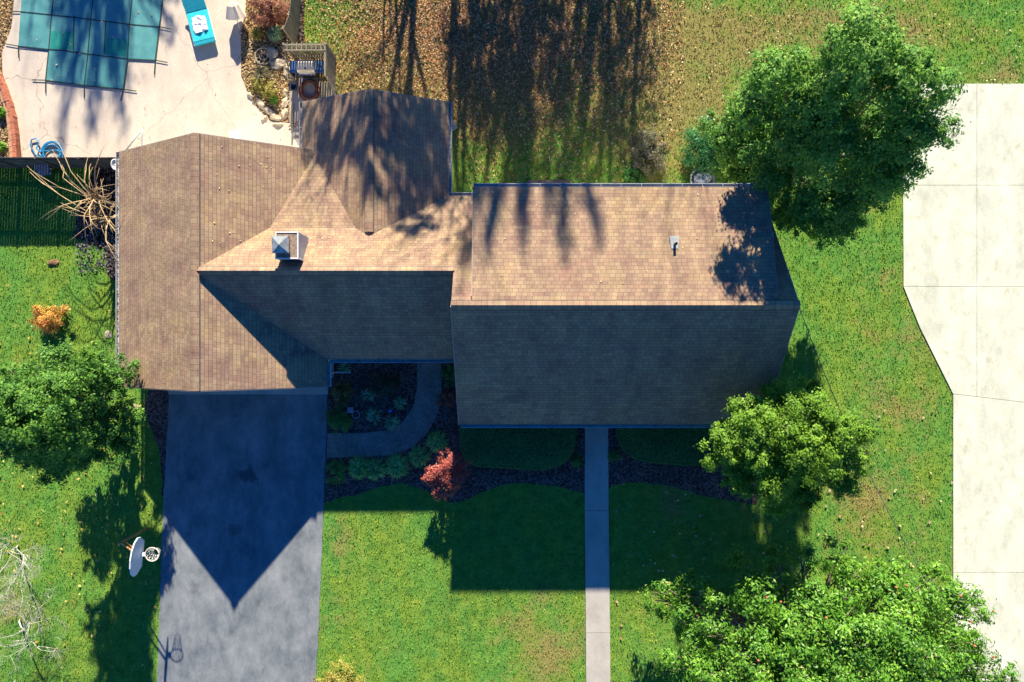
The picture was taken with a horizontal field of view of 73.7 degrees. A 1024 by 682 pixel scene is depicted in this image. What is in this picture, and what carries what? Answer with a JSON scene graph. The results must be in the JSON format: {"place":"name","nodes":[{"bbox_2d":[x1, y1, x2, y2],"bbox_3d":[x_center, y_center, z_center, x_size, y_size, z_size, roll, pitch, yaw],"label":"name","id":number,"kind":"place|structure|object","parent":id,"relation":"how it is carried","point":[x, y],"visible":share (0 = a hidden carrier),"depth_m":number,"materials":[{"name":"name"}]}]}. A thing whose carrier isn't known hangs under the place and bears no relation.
{"place":"outdoors","nodes":[
{"label":"outdoors","id":0,"kind":"place"},
{"bbox_2d":[71,168,115,279],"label":"bare soil","id":1,"kind":"structure","parent":0,"point":[108,175],"depth_m":35.97,"materials":[{"name":"soil"}]},
{"bbox_2d":[27,138,120,263],"bbox_3d":[-21.277,-6.725,34.372,5.258,3.416,6.766,0,90,0],"label":"pruned shrub","id":2,"kind":"object","parent":1,"relation":"on","point":[104,218],"visible":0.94,"depth_m":33.49,"materials":[{"name":"plant"}]},
{"bbox_2d":[75,218,115,273],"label":"grey leaves","id":3,"kind":"object","parent":1,"relation":"on","point":[88,246],"visible":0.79,"depth_m":35.93,"materials":[{"name":"plant"}]},
{"bbox_2d":[157,394,327,681],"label":"asphalt driveway","id":4,"kind":"structure","parent":0,"point":[242,532],"depth_m":35.95,"materials":[{"name":"asphalt"}]},
{"bbox_2d":[347,407,353,412],"bbox_3d":[-8.437,3.612,35.818,0.300,0.385,0.300,-3,90,0],"label":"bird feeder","id":5,"kind":"object","parent":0,"point":[349,409],"visible":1,"depth_m":35.62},
{"bbox_2d":[326,359,441,457],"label":"curved path","id":6,"kind":"structure","parent":0,"point":[424,411],"depth_m":35.94,"materials":[{"name":"concrete"}]},
{"bbox_2d":[0,0,1023,681],"bbox_3d":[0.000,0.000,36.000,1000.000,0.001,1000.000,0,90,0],"label":"ground","id":7,"kind":"structure","parent":0,"point":[480,628],"depth_m":36.00,"materials":[{"name":"plant"}]},
{"bbox_2d":[0,0,21,156],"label":"leafy bed","id":8,"kind":"object","parent":7,"relation":"on","point":[4,123],"visible":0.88,"depth_m":35.97,"materials":[{"name":"plant"}]},
{"bbox_2d":[0,106,6,119],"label":"plant","id":9,"kind":"object","parent":8,"relation":"on","point":[3,112],"visible":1,"depth_m":35.74,"materials":[{"name":"green plant"}]},
{"bbox_2d":[0,141,6,152],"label":"yellow plant","id":10,"kind":"object","parent":8,"relation":"on","point":[2,146],"visible":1,"depth_m":35.77,"materials":[{"name":"green plant"}]},
{"bbox_2d":[0,71,20,156],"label":"brick edging","id":11,"kind":"object","parent":8,"relation":"on","point":[12,127],"visible":0.98,"depth_m":35.71,"materials":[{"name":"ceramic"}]},
{"bbox_2d":[0,525,47,605],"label":"bare tree","id":12,"kind":"object","parent":7,"relation":"on","point":[23,563],"visible":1,"depth_m":33.71,"materials":[{"name":"grey plant"}]},
{"bbox_2d":[0,573,71,673],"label":"bare tree","id":13,"kind":"object","parent":7,"relation":"on","point":[23,628],"visible":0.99,"depth_m":33.91,"materials":[{"name":"grey plant"}]},
{"bbox_2d":[33,164,52,175],"bbox_3d":[-24.366,-8.913,35.623,0.804,0.555,0.637,-11,90,0],"label":"utility box","id":14,"kind":"object","parent":7,"relation":"on","point":[42,169],"visible":0.75,"depth_m":35.34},
{"bbox_2d":[27,304,70,337],"bbox_3d":[-23.940,-1.164,35.274,2.251,1.585,2.009,0,90,0],"label":"burning bush","id":15,"kind":"object","parent":7,"relation":"on","point":[48,320],"visible":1,"depth_m":35.09,"materials":[{"name":"orange plant"}]},
{"bbox_2d":[48,259,59,265],"bbox_3d":[-24.160,-4.141,35.958,0.622,0.158,0.371,-17,90,0],"label":"dirt clod","id":16,"kind":"object","parent":7,"relation":"on","point":[53,262],"visible":1,"depth_m":35.92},
{"bbox_2d":[0,157,115,168],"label":"wooden fence","id":17,"kind":"object","parent":7,"relation":"on","point":[30,162],"visible":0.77,"depth_m":34.91,"materials":[{"name":"brown wood"}]},
{"bbox_2d":[0,338,146,490],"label":"round tree","id":18,"kind":"object","parent":7,"relation":"on","point":[56,424],"visible":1,"depth_m":29.04,"materials":[{"name":"green plant"}]},
{"bbox_2d":[0,257,156,681],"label":"yellow leaves","id":19,"kind":"object","parent":7,"relation":"on","point":[82,495],"visible":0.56,"depth_m":35.91,"materials":[{"name":"plant"}]},
{"bbox_2d":[104,330,112,337],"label":"rock","id":20,"kind":"object","parent":7,"relation":"on","point":[107,333],"visible":1,"depth_m":35.97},
{"bbox_2d":[118,527,159,576],"bbox_3d":[-18.075,10.100,34.060,1.473,4.080,1.949,-42,90,0],"label":"basketball hoop","id":21,"kind":"object","parent":7,"relation":"on","point":[137,554],"visible":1,"depth_m":32.76,"materials":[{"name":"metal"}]},
{"bbox_2d":[2,0,298,156],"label":"pool deck","id":22,"kind":"structure","parent":7,"relation":"on","point":[175,96],"depth_m":35.93,"materials":[{"name":"concrete"}]},
{"bbox_2d":[30,138,63,156],"bbox_3d":[-24.432,-9.923,35.797,1.848,0.178,1.277,10,90,0],"label":"pool hose","id":23,"kind":"object","parent":22,"relation":"on","point":[44,147],"visible":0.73,"depth_m":35.78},
{"bbox_2d":[5,0,170,100],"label":"pool cover","id":24,"kind":"object","parent":22,"relation":"on","point":[81,28],"visible":1,"depth_m":35.88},
{"bbox_2d":[28,11,151,80],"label":"cover leaves","id":25,"kind":"object","parent":24,"relation":"on","point":[84,50],"visible":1,"depth_m":35.85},
{"bbox_2d":[125,129,142,149],"bbox_3d":[-19.540,-10.267,35.500,1.625,0.870,0.505,-34,90,0],"label":"pool handrail","id":26,"kind":"object","parent":22,"relation":"on","point":[137,135],"visible":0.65,"depth_m":35.46,"materials":[{"name":"white metal"}]},
{"bbox_2d":[181,0,215,46],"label":"sun lounger","id":27,"kind":"object","parent":22,"relation":"on","point":[193,8],"visible":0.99,"depth_m":35.56,"materials":[{"name":"fabric"}]},
{"bbox_2d":[191,15,207,33],"bbox_3d":[-16.256,-16.497,35.520,0.785,0.139,0.894,-14,90,0],"label":"towel","id":28,"kind":"object","parent":27,"relation":"on","point":[200,21],"visible":1,"depth_m":35.51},
{"bbox_2d":[228,130,241,138],"bbox_3d":[-14.439,-10.712,35.727,0.646,0.385,0.504,-6,90,0],"label":"storage box","id":29,"kind":"object","parent":22,"relation":"on","point":[237,134],"visible":0.68,"depth_m":35.53,"materials":[{"name":"white plastic"}]},
{"bbox_2d":[226,0,245,33],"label":"patio umbrella","id":30,"kind":"object","parent":22,"relation":"on","point":[234,10],"visible":1,"depth_m":34.97,"materials":[{"name":"white fabric"}]},
{"bbox_2d":[272,123,283,126],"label":"rock","id":31,"kind":"object","parent":22,"relation":"on","point":[277,124],"visible":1,"depth_m":35.86,"materials":[{"name":"beige stone"}]},
{"bbox_2d":[145,389,168,495],"bbox_3d":[-18.703,5.295,36.032,1.333,0.100,5.786,0,90,0],"label":"side bed","id":32,"kind":"object","parent":7,"relation":"on","point":[156,406],"visible":0.92,"depth_m":35.98,"materials":[{"name":"soil"}]},
{"bbox_2d":[168,387,327,393],"bbox_3d":[-13.872,2.556,35.975,8.400,0.150,0.504,0,90,0],"label":"garage apron","id":33,"kind":"object","parent":7,"relation":"on","point":[322,390],"visible":0.43,"depth_m":35.90,"materials":[{"name":"concrete"}]},
{"bbox_2d":[241,0,336,122],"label":"planting bed","id":34,"kind":"object","parent":7,"relation":"on","point":[322,78],"visible":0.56,"depth_m":35.97,"materials":[{"name":"gravel"}]},
{"bbox_2d":[0,0,300,156],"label":"bed leaves","id":35,"kind":"object","parent":34,"relation":"on","point":[264,61],"visible":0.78,"depth_m":35.93,"materials":[{"name":"plant"}]},
{"bbox_2d":[247,92,253,99],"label":"rock","id":36,"kind":"object","parent":34,"relation":"on","point":[250,95],"visible":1,"depth_m":35.85,"materials":[{"name":"beige stone"}]},
{"bbox_2d":[248,76,265,93],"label":"yellow shrub","id":37,"kind":"object","parent":34,"relation":"on","point":[257,86],"visible":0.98,"depth_m":35.66,"materials":[{"name":"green plant"}]},
{"bbox_2d":[250,27,263,42],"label":"grass clump","id":38,"kind":"object","parent":34,"relation":"on","point":[256,32],"visible":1,"depth_m":35.71,"materials":[{"name":"green plant"}]},
{"bbox_2d":[256,98,264,110],"bbox_3d":[-13.200,-12.429,35.937,0.338,0.256,0.724,-38,90,0],"label":"rock","id":39,"kind":"object","parent":34,"relation":"on","point":[260,103],"visible":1,"depth_m":35.86,"materials":[{"name":"beige stone"}]},
{"bbox_2d":[250,64,273,83],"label":"dark grass clump","id":40,"kind":"object","parent":34,"relation":"on","point":[261,72],"visible":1,"depth_m":35.64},
{"bbox_2d":[255,47,271,64],"bbox_3d":[-13.049,-14.938,35.800,0.903,0.123,0.903,0,90,0],"label":"metal ring","id":41,"kind":"object","parent":34,"relation":"on","point":[261,53],"visible":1,"depth_m":35.79,"materials":[{"name":"grey metal"}]},
{"bbox_2d":[261,115,268,120],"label":"rock","id":42,"kind":"object","parent":34,"relation":"on","point":[264,117],"visible":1,"depth_m":35.86,"materials":[{"name":"beige stone"}]},
{"bbox_2d":[247,0,289,27],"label":"russet shrub","id":43,"kind":"object","parent":34,"relation":"on","point":[262,18],"visible":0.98,"depth_m":35.04,"materials":[{"name":"red plant"}]},
{"bbox_2d":[263,106,274,114],"bbox_3d":[-12.808,-12.088,35.930,0.739,0.246,0.338,34,90,0],"label":"rock","id":44,"kind":"object","parent":34,"relation":"on","point":[268,111],"visible":1,"depth_m":35.85,"materials":[{"name":"beige stone"}]},
{"bbox_2d":[261,81,279,99],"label":"yellow shrub","id":45,"kind":"object","parent":34,"relation":"on","point":[270,91],"visible":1,"depth_m":35.56,"materials":[{"name":"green plant"}]},
{"bbox_2d":[267,47,277,58],"bbox_3d":[-12.604,-15.149,35.942,0.609,0.294,0.587,25,90,0],"label":"rock","id":46,"kind":"object","parent":34,"relation":"on","point":[274,52],"visible":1,"depth_m":35.86,"materials":[{"name":"beige stone"}]},
{"bbox_2d":[269,96,277,103],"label":"bright shrub","id":47,"kind":"object","parent":34,"relation":"on","point":[274,100],"visible":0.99,"depth_m":35.77,"materials":[{"name":"green plant"}]},
{"bbox_2d":[267,25,283,41],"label":"grass clump","id":48,"kind":"object","parent":34,"relation":"on","point":[275,32],"visible":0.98,"depth_m":35.62,"materials":[{"name":"green plant"}]},
{"bbox_2d":[269,113,281,121],"bbox_3d":[-12.467,-11.768,35.937,0.686,0.230,0.351,17,90,0],"label":"rock","id":49,"kind":"object","parent":34,"relation":"on","point":[274,117],"visible":1,"depth_m":35.86,"materials":[{"name":"beige stone"}]},
{"bbox_2d":[269,58,286,68],"bbox_3d":[-12.326,-14.609,35.941,0.877,0.250,0.606,-24,90,0],"label":"rock","id":50,"kind":"object","parent":34,"relation":"on","point":[278,63],"visible":0.98,"depth_m":35.86,"materials":[{"name":"beige stone"}]},
{"bbox_2d":[281,108,287,120],"bbox_3d":[-11.981,-11.958,35.945,0.356,0.277,0.757,11,90,0],"label":"rock","id":51,"kind":"object","parent":34,"relation":"on","point":[284,112],"visible":1,"depth_m":35.87,"materials":[{"name":"beige stone"}]},
{"bbox_2d":[282,96,288,107],"bbox_3d":[-11.955,-12.557,35.930,0.367,0.247,0.620,-4,90,0],"label":"rock","id":52,"kind":"object","parent":34,"relation":"on","point":[285,101],"visible":1,"depth_m":35.86,"materials":[{"name":"beige stone"}]},
{"bbox_2d":[283,88,287,96],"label":"rock","id":53,"kind":"object","parent":34,"relation":"on","point":[285,92],"visible":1,"depth_m":35.85,"materials":[{"name":"beige stone"}]},
{"bbox_2d":[282,42,336,87],"bbox_3d":[-10.360,-14.055,35.025,2.220,1.950,1.710,0,90,0],"label":"grill screen","id":54,"kind":"object","parent":34,"relation":"on","point":[329,57],"visible":0.98,"depth_m":34.65,"materials":[{"name":"brown wood"}]},
{"bbox_2d":[282,0,300,43],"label":"wooden fence","id":55,"kind":"object","parent":7,"relation":"on","point":[291,27],"visible":0.98,"depth_m":35.11,"materials":[{"name":"grey wood"}]},
{"bbox_2d":[297,0,304,43],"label":"soil strip","id":56,"kind":"object","parent":7,"relation":"on","point":[301,35],"visible":0.65,"depth_m":35.98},
{"bbox_2d":[289,75,317,144],"bbox_3d":[-10.956,-12.144,35.975,1.512,0.120,3.648,0,90,0],"label":"grill pad","id":57,"kind":"object","parent":7,"relation":"on","point":[295,98],"visible":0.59,"depth_m":35.91,"materials":[{"name":"concrete"}]},
{"bbox_2d":[290,105,293,128],"bbox_3d":[-11.565,-11.769,35.880,0.120,0.120,1.244,-1,90,0],"label":"timber edging","id":58,"kind":"object","parent":57,"relation":"on","point":[291,113],"visible":1,"depth_m":35.82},
{"bbox_2d":[287,73,296,80],"bbox_3d":[-11.520,-13.896,35.790,0.430,0.240,0.470,0,90,0],"label":"planter box","id":59,"kind":"object","parent":57,"relation":"on","point":[289,78],"visible":0.57,"depth_m":35.75,"materials":[{"name":"brown wood"}]},
{"bbox_2d":[290,83,296,89],"bbox_3d":[-11.419,-13.287,35.770,0.360,0.280,0.355,0,90,0],"label":"plant pot","id":60,"kind":"object","parent":57,"relation":"on","point":[293,86],"visible":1,"depth_m":35.73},
{"bbox_2d":[289,79,319,126],"bbox_3d":[-10.836,-12.418,35.817,1.168,0.143,2.726,15,90,0],"label":"garden hose","id":61,"kind":"object","parent":57,"relation":"on","point":[300,89],"visible":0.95,"depth_m":35.80,"materials":[{"name":"rubber"}]},
{"bbox_2d":[290,60,323,77],"bbox_3d":[-10.565,-14.041,35.405,1.730,1.150,0.758,0,90,0],"label":"barbecue","id":62,"kind":"object","parent":57,"relation":"on","point":[306,68],"visible":0.94,"depth_m":35.10,"materials":[{"name":"blue metal"}]},
{"bbox_2d":[316,82,333,97],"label":"wooden steps","id":63,"kind":"structure","parent":7,"relation":"on","point":[326,89],"depth_m":35.85,"materials":[{"name":"grey wood"}]},
{"bbox_2d":[328,79,336,94],"bbox_3d":[-9.008,-12.534,35.239,0.104,1.523,1.482,-21,90,0],"label":"stair rail","id":64,"kind":"object","parent":7,"relation":"on","point":[332,85],"visible":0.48,"depth_m":34.69,"materials":[{"name":"grey wood"}]},
{"bbox_2d":[314,655,366,681],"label":"yellow shrub","id":65,"kind":"object","parent":7,"relation":"on","point":[329,678],"visible":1,"depth_m":35.60,"materials":[{"name":"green plant"}]},
{"bbox_2d":[452,119,457,130],"bbox_3d":[-3.171,-11.404,35.900,0.350,0.060,0.657,-33,90,0],"label":"splash block","id":66,"kind":"object","parent":7,"relation":"on","point":[454,126],"depth_m":35.87,"materials":[{"name":"concrete"}]},
{"bbox_2d":[116,88,800,427],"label":"house","id":67,"kind":"structure","parent":7,"relation":"on","point":[549,330],"depth_m":30.98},
{"bbox_2d":[111,159,115,169],"bbox_3d":[-19.543,-8.682,34.696,0.235,2.507,0.575,0,90,0],"label":"satellite dish","id":68,"kind":"object","parent":67,"relation":"attached to","point":[113,163],"visible":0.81,"depth_m":33.59,"materials":[{"name":"white metal"}]},
{"bbox_2d":[212,146,697,283],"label":"roof leaves","id":69,"kind":"object","parent":67,"relation":"on","point":[399,232],"visible":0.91,"depth_m":30.99,"materials":[{"name":"brown plant"}]},
{"bbox_2d":[800,309,986,681],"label":"power cable","id":70,"kind":"object","parent":67,"relation":"attached to","point":[863,462],"visible":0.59,"depth_m":30.89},
{"bbox_2d":[303,0,683,189],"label":"brown leaves","id":71,"kind":"object","parent":7,"relation":"on","point":[486,27],"visible":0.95,"depth_m":35.93,"materials":[{"name":"plant"}]},
{"bbox_2d":[324,359,761,503],"bbox_3d":[1.891,3.664,36.020,23.814,0.100,9.854,0,90,0],"label":"garden bed","id":72,"kind":"object","parent":7,"relation":"on","point":[478,480],"visible":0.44,"depth_m":35.97,"materials":[{"name":"soil"}]},
{"bbox_2d":[323,458,347,485],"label":"boxwood","id":73,"kind":"object","parent":72,"relation":"on","point":[340,465],"visible":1,"depth_m":35.42,"materials":[{"name":"green plant"}]},
{"bbox_2d":[324,401,353,435],"bbox_3d":[-9.085,4.093,35.552,1.427,1.036,1.784,-30,90,0],"label":"boxwood","id":74,"kind":"object","parent":72,"relation":"on","point":[340,418],"visible":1,"depth_m":35.44,"materials":[{"name":"green plant"}]},
{"bbox_2d":[330,380,353,406],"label":"azalea","id":75,"kind":"object","parent":72,"relation":"on","point":[341,390],"visible":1,"depth_m":35.49,"materials":[{"name":"green plant"}]},
{"bbox_2d":[337,359,350,372],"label":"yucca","id":76,"kind":"object","parent":72,"relation":"on","point":[343,366],"visible":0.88,"depth_m":35.65,"materials":[{"name":"green plant"}]},
{"bbox_2d":[348,455,369,479],"bbox_3d":[-8.034,6.654,35.749,1.405,0.442,1.462,0,90,0],"label":"lilyturf","id":77,"kind":"object","parent":72,"relation":"on","point":[358,468],"visible":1,"depth_m":35.67,"materials":[{"name":"green plant"}]},
{"bbox_2d":[365,406,381,424],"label":"yucca","id":78,"kind":"object","parent":72,"relation":"on","point":[373,415],"visible":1,"depth_m":35.69,"materials":[{"name":"green plant"}]},
{"bbox_2d":[365,456,387,480],"bbox_3d":[-7.191,6.704,35.749,1.375,0.442,1.503,0,90,0],"label":"lilyturf","id":79,"kind":"object","parent":72,"relation":"on","point":[375,468],"visible":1,"depth_m":35.66,"materials":[{"name":"green plant"}]},
{"bbox_2d":[368,373,403,398],"bbox_3d":[-6.547,2.276,35.555,1.797,1.026,1.484,0,90,0],"label":"azalea","id":80,"kind":"object","parent":72,"relation":"on","point":[386,385],"visible":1,"depth_m":35.45,"materials":[{"name":"green plant"}]},
{"bbox_2d":[384,415,400,430],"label":"yucca","id":81,"kind":"object","parent":72,"relation":"on","point":[390,422],"visible":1,"depth_m":35.68,"materials":[{"name":"green plant"}]},
{"bbox_2d":[384,453,410,479],"bbox_3d":[-6.035,6.558,35.750,1.618,0.440,1.501,0,90,0],"label":"lilyturf","id":82,"kind":"object","parent":72,"relation":"on","point":[396,467],"visible":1,"depth_m":35.68,"materials":[{"name":"green plant"}]},
{"bbox_2d":[393,396,406,409],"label":"yucca","id":83,"kind":"object","parent":72,"relation":"on","point":[399,402],"visible":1,"depth_m":35.68,"materials":[{"name":"green plant"}]},
{"bbox_2d":[407,445,429,467],"bbox_3d":[-4.881,6.052,35.754,1.347,0.432,1.384,0,90,0],"label":"lilyturf","id":84,"kind":"object","parent":72,"relation":"on","point":[418,457],"visible":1,"depth_m":35.67,"materials":[{"name":"green plant"}]},
{"bbox_2d":[424,428,449,453],"bbox_3d":[-3.955,5.260,35.749,1.406,0.443,1.377,0,90,0],"label":"lilyturf","id":85,"kind":"object","parent":72,"relation":"on","point":[435,441],"visible":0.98,"depth_m":35.68,"materials":[{"name":"green plant"}]},
{"bbox_2d":[420,447,470,501],"bbox_3d":[-3.344,6.826,34.715,2.204,2.771,2.654,37,90,0],"label":"japanese maple","id":86,"kind":"object","parent":72,"relation":"on","point":[434,474],"visible":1,"depth_m":34.18,"materials":[{"name":"red plant"}]},
{"bbox_2d":[435,388,456,406],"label":"azalea","id":87,"kind":"object","parent":72,"relation":"on","point":[447,397],"visible":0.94,"depth_m":35.51,"materials":[{"name":"green plant"}]},
{"bbox_2d":[439,364,455,386],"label":"azalea","id":88,"kind":"object","parent":72,"relation":"on","point":[450,377],"visible":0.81,"depth_m":35.47,"materials":[{"name":"green plant"}]},
{"bbox_2d":[459,424,577,470],"bbox_3d":[0.337,5.212,35.609,6.245,0.902,3.119,0,90,0],"label":"hedge","id":89,"kind":"object","parent":72,"relation":"on","point":[543,449],"visible":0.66,"depth_m":35.28,"materials":[{"name":"green plant"}]},
{"bbox_2d":[330,363,719,500],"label":"garden leaves","id":90,"kind":"object","parent":72,"relation":"on","point":[489,469],"visible":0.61,"depth_m":35.93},
{"bbox_2d":[570,453,584,467],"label":"groundcover shrub","id":91,"kind":"object","parent":72,"relation":"on","point":[576,462],"visible":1,"depth_m":35.67,"materials":[{"name":"green plant"}]},
{"bbox_2d":[607,447,623,462],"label":"groundcover shrub","id":92,"kind":"object","parent":72,"relation":"on","point":[614,455],"visible":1,"depth_m":35.65,"materials":[{"name":"green plant"}]},
{"bbox_2d":[615,428,723,466],"bbox_3d":[8.287,5.094,35.615,5.871,0.891,2.918,0,90,0],"label":"hedge","id":93,"kind":"object","parent":72,"relation":"on","point":[671,446],"visible":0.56,"depth_m":35.27,"materials":[{"name":"green plant"}]},
{"bbox_2d":[693,371,880,518],"bbox_3d":[12.409,4.652,31.657,7.024,8.885,6.903,39,90,0],"label":"shade tree","id":94,"kind":"object","parent":72,"relation":"on","point":[809,454],"visible":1,"depth_m":28.76,"materials":[{"name":"green plant"}]},
{"bbox_3d":[-7.650,2.830,35.820,0.440,0.300,0.440,0,90,0],"label":"blue pot","id":95,"kind":"object","parent":72,"relation":"on","visible":0},
{"bbox_2d":[360,388,374,402],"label":"yucca","id":96,"kind":"object","parent":95,"relation":"in","point":[365,397],"visible":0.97,"depth_m":35.66,"materials":[{"name":"green plant"}]},
{"bbox_2d":[527,180,568,182],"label":"back steps","id":97,"kind":"structure","parent":7,"relation":"on","point":[547,181],"depth_m":35.81,"materials":[{"name":"grey wood"}]},
{"bbox_2d":[584,493,607,648],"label":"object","id":98,"kind":"object","parent":7,"relation":"on","point":[585,599],"visible":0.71,"depth_m":35.98,"materials":[{"name":"concrete"}]},
{"bbox_2d":[585,428,609,681],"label":"front walk","id":99,"kind":"structure","parent":98,"relation":"on","point":[597,592],"depth_m":35.92,"materials":[{"name":"concrete"}]},
{"bbox_2d":[621,165,649,182],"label":"back shrub","id":100,"kind":"object","parent":7,"relation":"on","point":[630,173],"visible":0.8,"depth_m":35.54,"materials":[{"name":"green plant"}]},
{"bbox_2d":[626,126,672,179],"bbox_3d":[7.171,-9.661,35.161,2.506,1.813,2.884,0,90,0],"label":"rose bush","id":101,"kind":"object","parent":7,"relation":"on","point":[649,150],"visible":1,"depth_m":35.08,"materials":[{"name":"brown plant"}]},
{"bbox_2d":[676,108,728,178],"bbox_3d":[10.234,-9.752,34.764,3.674,2.610,3.146,28,90,0],"label":"holly bush","id":102,"kind":"object","parent":7,"relation":"on","point":[707,158],"visible":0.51,"depth_m":34.59,"materials":[{"name":"green plant"}]},
{"bbox_2d":[690,167,714,182],"bbox_3d":[9.840,-8.352,35.520,1.320,0.960,1.320,0,90,0],"label":"air conditioner unit","id":103,"kind":"object","parent":7,"relation":"on","point":[696,178],"visible":0.56,"depth_m":35.22,"materials":[{"name":"metal"}]},
{"bbox_2d":[613,404,952,681],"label":"tan leaves","id":104,"kind":"object","parent":7,"relation":"on","point":[829,490],"visible":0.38,"depth_m":35.91,"materials":[{"name":"plant"}]},
{"bbox_2d":[568,0,1020,180],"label":"lawn leaves","id":105,"kind":"object","parent":7,"relation":"on","point":[737,64],"visible":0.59,"depth_m":35.91,"materials":[{"name":"plant"}]},
{"bbox_2d":[637,535,1020,681],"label":"magnolia tree","id":106,"kind":"object","parent":7,"relation":"on","point":[810,638],"visible":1,"depth_m":29.92,"materials":[{"name":"green plant"}]},
{"bbox_2d":[695,0,970,252],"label":"evergreen tree","id":107,"kind":"object","parent":7,"relation":"on","point":[800,140],"visible":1,"depth_m":26.12,"materials":[{"name":"green plant"}]},
{"bbox_2d":[903,286,1019,401],"bbox_3d":[25.596,4.620,36.038,10.008,0.100,36.360,0,90,0],"label":"drive base","id":108,"kind":"object","parent":7,"relation":"on","point":[937,363],"visible":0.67,"depth_m":35.99,"materials":[{"name":"concrete"}]},
{"bbox_2d":[903,84,1023,681],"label":"concrete driveway","id":109,"kind":"structure","parent":0,"point":[963,221],"depth_m":35.95,"materials":[{"name":"concrete"}]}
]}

